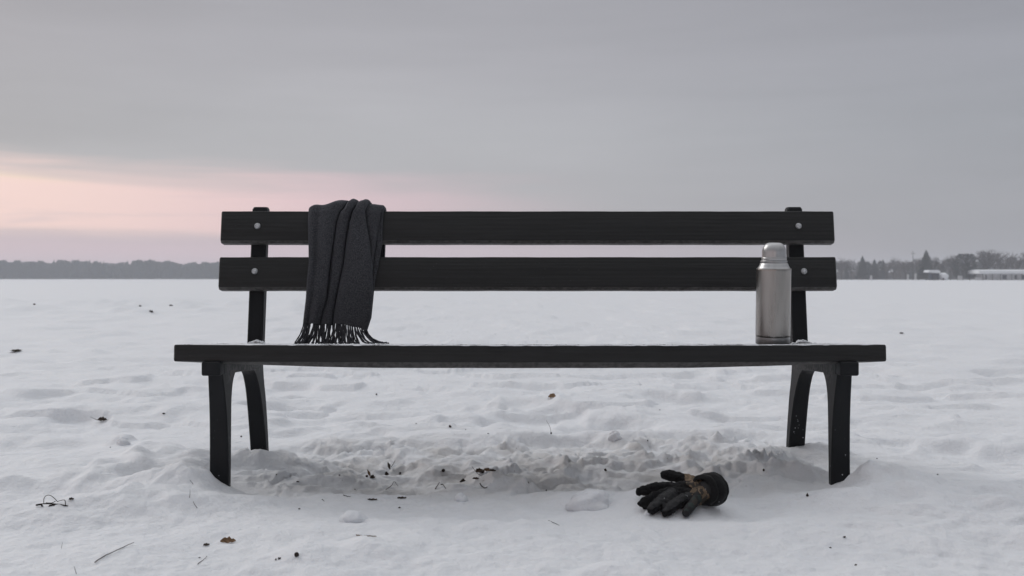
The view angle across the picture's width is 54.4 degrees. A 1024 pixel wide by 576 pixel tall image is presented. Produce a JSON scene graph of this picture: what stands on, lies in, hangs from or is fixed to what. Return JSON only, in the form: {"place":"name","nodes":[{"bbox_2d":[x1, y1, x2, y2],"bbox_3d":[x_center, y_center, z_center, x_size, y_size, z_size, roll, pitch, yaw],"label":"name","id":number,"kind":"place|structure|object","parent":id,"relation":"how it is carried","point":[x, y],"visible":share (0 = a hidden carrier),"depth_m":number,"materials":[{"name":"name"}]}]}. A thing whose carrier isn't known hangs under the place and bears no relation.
{"place":"outdoors","nodes":[
{"label":"outdoors","id":0,"kind":"place"},
{"bbox_2d":[0,279,1023,575],"bbox_3d":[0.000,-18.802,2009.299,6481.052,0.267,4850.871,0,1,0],"label":"snow ground","id":1,"kind":"structure","parent":0,"point":[932,485],"depth_m":3.83,"materials":[{"name":"white snow"}]},
{"bbox_2d":[36,495,67,506],"bbox_3d":[-1.208,0.568,2.638,0.107,0.041,0.014,0,1,0],"label":"twig tangle","id":2,"kind":"object","parent":1,"relation":"on","point":[53,504],"visible":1,"depth_m":2.64,"materials":[{"name":"black wood"}]},
{"bbox_2d":[91,417,106,420],"bbox_3d":[-1.866,0.590,4.495,0.070,0.020,0.028,0,1,0],"label":"dead leaf","id":3,"kind":"object","parent":1,"relation":"on","point":[101,419],"visible":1,"depth_m":4.49,"materials":[{"name":"brown plant"}]},
{"bbox_2d":[0,259,218,278],"bbox_3d":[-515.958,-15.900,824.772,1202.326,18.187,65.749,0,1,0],"label":"distant wood","id":4,"kind":"object","parent":1,"relation":"on","point":[138,269],"visible":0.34,"depth_m":803.88,"materials":[{"name":"grey plant"}]},
{"bbox_2d":[1,267,217,278],"bbox_3d":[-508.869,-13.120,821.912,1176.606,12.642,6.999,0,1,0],"label":"undergrowth","id":5,"kind":"object","parent":1,"relation":"on","point":[184,276],"visible":0.05,"depth_m":819.26,"materials":[{"name":"grey plant"}]},
{"bbox_2d":[94,542,133,562],"bbox_3d":[-0.888,0.591,2.230,0.010,0.011,0.140,0,1,16],"label":"twig","id":6,"kind":"object","parent":1,"relation":"on","point":[110,553],"visible":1,"depth_m":2.21,"materials":[{"name":"wood"}]},
{"bbox_2d":[116,437,130,445],"bbox_3d":[-1.456,0.585,3.728,0.047,0.057,0.048,-1,1,-44],"label":"snow clump","id":7,"kind":"object","parent":1,"relation":"on","point":[122,441],"visible":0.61,"depth_m":3.71,"materials":[{"name":"white snow"}]},
{"bbox_2d":[220,536,235,542],"bbox_3d":[-0.676,0.599,2.367,0.037,0.012,0.018,0,1,0],"label":"dead leaf","id":8,"kind":"object","parent":1,"relation":"on","point":[226,540],"visible":1,"depth_m":2.37,"materials":[{"name":"brown plant"}]},
{"bbox_2d":[339,510,367,522],"bbox_3d":[-0.412,0.602,2.580,0.074,0.055,0.068,0,1,0],"label":"snow clump","id":9,"kind":"object","parent":1,"relation":"on","point":[350,516],"visible":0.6,"depth_m":2.56,"materials":[{"name":"white snow"}]},
{"bbox_2d":[455,492,467,501],"bbox_3d":[-0.146,0.619,2.891,0.038,0.049,0.033,0,1,37],"label":"snow clump","id":10,"kind":"object","parent":1,"relation":"on","point":[460,497],"visible":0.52,"depth_m":2.88,"materials":[{"name":"white snow"}]},
{"bbox_2d":[174,207,885,485],"bbox_3d":[0.054,0.208,3.249,2.129,0.982,0.597,0,1,0],"label":"park bench","id":11,"kind":"object","parent":1,"relation":"on","point":[259,273],"visible":0.87,"depth_m":3.43,"materials":[{"name":"paint"}]},
{"bbox_2d":[294,199,388,343],"bbox_3d":[-0.579,-0.060,3.449,0.319,0.501,0.228,0,1,0],"label":"scarf","id":12,"kind":"object","parent":11,"relation":"on","point":[346,249],"visible":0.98,"depth_m":3.39,"materials":[{"name":"grey fabric"}]},
{"bbox_2d":[179,340,879,345],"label":"powder snow","id":13,"kind":"structure","parent":11,"relation":"on","point":[798,342],"depth_m":3.14,"materials":[{"name":"white snow"}]},
{"bbox_2d":[755,243,791,344],"bbox_3d":[0.826,0.017,3.142,0.107,0.320,0.107,0,4,0],"label":"vacuum flask","id":14,"kind":"object","parent":11,"relation":"on","point":[773,298],"visible":0.99,"depth_m":3.10,"materials":[{"name":"metal"}]},
{"bbox_2d":[565,488,610,510],"bbox_3d":[0.214,0.602,2.748,0.132,0.096,0.115,0,1,0],"label":"snow clump","id":15,"kind":"object","parent":1,"relation":"on","point":[589,499],"visible":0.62,"depth_m":2.71,"materials":[{"name":"white snow"}]},
{"bbox_2d":[608,430,620,441],"bbox_3d":[0.400,0.583,3.884,0.054,0.057,0.044,0,1,0],"label":"snow clump","id":16,"kind":"object","parent":1,"relation":"on","point":[614,435],"visible":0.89,"depth_m":3.87,"materials":[{"name":"white snow"}]},
{"bbox_2d":[636,470,728,516],"bbox_3d":[0.453,0.545,2.670,0.244,0.106,0.172,0,1,0],"label":"glove","id":17,"kind":"object","parent":1,"relation":"on","point":[688,494],"visible":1,"depth_m":2.63,"materials":[{"name":"leather"}]},
{"bbox_2d":[836,260,848,279],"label":"bare tree","id":18,"kind":"object","parent":1,"relation":"on","point":[841,265],"visible":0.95,"depth_m":444.68,"materials":[{"name":"grey plant"}]},
{"bbox_2d":[839,259,857,279],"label":"bare tree","id":19,"kind":"object","parent":1,"relation":"on","point":[850,265],"visible":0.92,"depth_m":444.75,"materials":[{"name":"grey plant"}]},
{"bbox_2d":[854,255,872,279],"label":"fir tree","id":20,"kind":"object","parent":1,"relation":"on","point":[862,271],"visible":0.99,"depth_m":433.61,"materials":[{"name":"grey plant"}]},
{"bbox_2d":[868,259,880,279],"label":"fir tree","id":21,"kind":"object","parent":1,"relation":"on","point":[874,271],"visible":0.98,"depth_m":438.75,"materials":[{"name":"grey plant"}]},
{"bbox_2d":[882,259,895,279],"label":"bare tree","id":22,"kind":"object","parent":1,"relation":"on","point":[886,268],"visible":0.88,"depth_m":429.73,"materials":[{"name":"grey plant"}]},
{"bbox_2d":[884,257,899,279],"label":"bare tree","id":23,"kind":"object","parent":1,"relation":"on","point":[894,265],"visible":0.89,"depth_m":424.64,"materials":[{"name":"grey plant"}]},
{"bbox_2d":[897,259,913,279],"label":"bare tree","id":24,"kind":"object","parent":1,"relation":"on","point":[905,265],"visible":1,"depth_m":410.02,"materials":[{"name":"grey plant"}]},
{"bbox_2d":[837,271,975,279],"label":"undergrowth","id":25,"kind":"object","parent":1,"relation":"on","point":[890,275],"visible":0.04,"depth_m":502.38,"materials":[{"name":"grey plant"}]},
{"bbox_2d":[911,258,921,279],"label":"bare tree","id":26,"kind":"object","parent":1,"relation":"on","point":[916,261],"visible":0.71,"depth_m":395.83,"materials":[{"name":"grey plant"}]},
{"bbox_2d":[914,250,934,279],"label":"fir tree","id":27,"kind":"object","parent":1,"relation":"on","point":[926,260],"visible":0.88,"depth_m":370.78,"materials":[{"name":"grey plant"}]},
{"bbox_2d":[836,258,1023,279],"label":"hazy wood","id":28,"kind":"object","parent":1,"relation":"on","point":[898,270],"visible":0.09,"depth_m":476.51,"materials":[{"name":"grey plant"}]},
{"bbox_2d":[924,270,940,279],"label":"hut","id":29,"kind":"object","parent":1,"relation":"on","point":[933,274],"visible":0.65,"depth_m":359.97,"materials":[{"name":"white"}]},
{"bbox_2d":[930,256,938,269],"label":"bare tree","id":30,"kind":"object","parent":1,"relation":"on","point":[935,263],"visible":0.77,"depth_m":378.28,"materials":[{"name":"grey plant"}]},
{"bbox_2d":[937,258,947,273],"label":"bare tree","id":31,"kind":"object","parent":1,"relation":"on","point":[941,266],"visible":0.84,"depth_m":383.13,"materials":[{"name":"grey plant"}]},
{"bbox_2d":[939,273,948,279],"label":"dome shelter","id":32,"kind":"object","parent":1,"relation":"on","point":[943,276],"visible":0.83,"depth_m":360.25,"materials":[{"name":"white"}]},
{"bbox_2d":[946,260,958,279],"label":"bare tree","id":33,"kind":"object","parent":1,"relation":"on","point":[950,271],"visible":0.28,"depth_m":390.24,"materials":[{"name":"grey plant"}]},
{"bbox_2d":[945,255,964,279],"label":"bare tree","id":34,"kind":"object","parent":1,"relation":"on","point":[951,260],"visible":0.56,"depth_m":377.60,"materials":[{"name":"grey plant"}]},
{"bbox_2d":[950,253,975,279],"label":"tree","id":35,"kind":"object","parent":1,"relation":"on","point":[956,267],"visible":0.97,"depth_m":371.16,"materials":[{"name":"grey plant"}]},
{"bbox_2d":[960,253,977,279],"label":"tree","id":36,"kind":"object","parent":1,"relation":"on","point":[972,257],"visible":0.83,"depth_m":371.02,"materials":[{"name":"grey plant"}]},
{"bbox_2d":[975,253,999,269],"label":"bare tree","id":37,"kind":"object","parent":1,"relation":"on","point":[993,258],"visible":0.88,"depth_m":376.40,"materials":[{"name":"grey plant"}]},
{"bbox_2d":[974,249,1007,269],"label":"bare tree","id":38,"kind":"object","parent":1,"relation":"on","point":[988,253],"visible":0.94,"depth_m":375.42,"materials":[{"name":"grey plant"}]},
{"bbox_2d":[967,270,1023,279],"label":"long building","id":39,"kind":"structure","parent":1,"relation":"on","point":[999,274],"depth_m":362.84,"materials":[{"name":"paint"}]},
{"bbox_2d":[986,255,1006,269],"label":"bare tree","id":40,"kind":"object","parent":1,"relation":"on","point":[993,267],"visible":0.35,"depth_m":381.57,"materials":[{"name":"grey plant"}]},
{"bbox_2d":[991,252,1019,269],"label":"bare tree","id":41,"kind":"object","parent":1,"relation":"on","point":[1009,260],"visible":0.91,"depth_m":377.84,"materials":[{"name":"grey plant"}]},
{"bbox_2d":[1009,252,1023,269],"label":"bare tree","id":42,"kind":"object","parent":1,"relation":"on","point":[1018,265],"visible":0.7,"depth_m":381.12,"materials":[{"name":"grey plant"}]},
{"bbox_2d":[0,0,1023,271],"label":"sky","id":43,"kind":"structure","parent":0,"point":[129,129],"materials":[{"name":"grey"}]}
]}

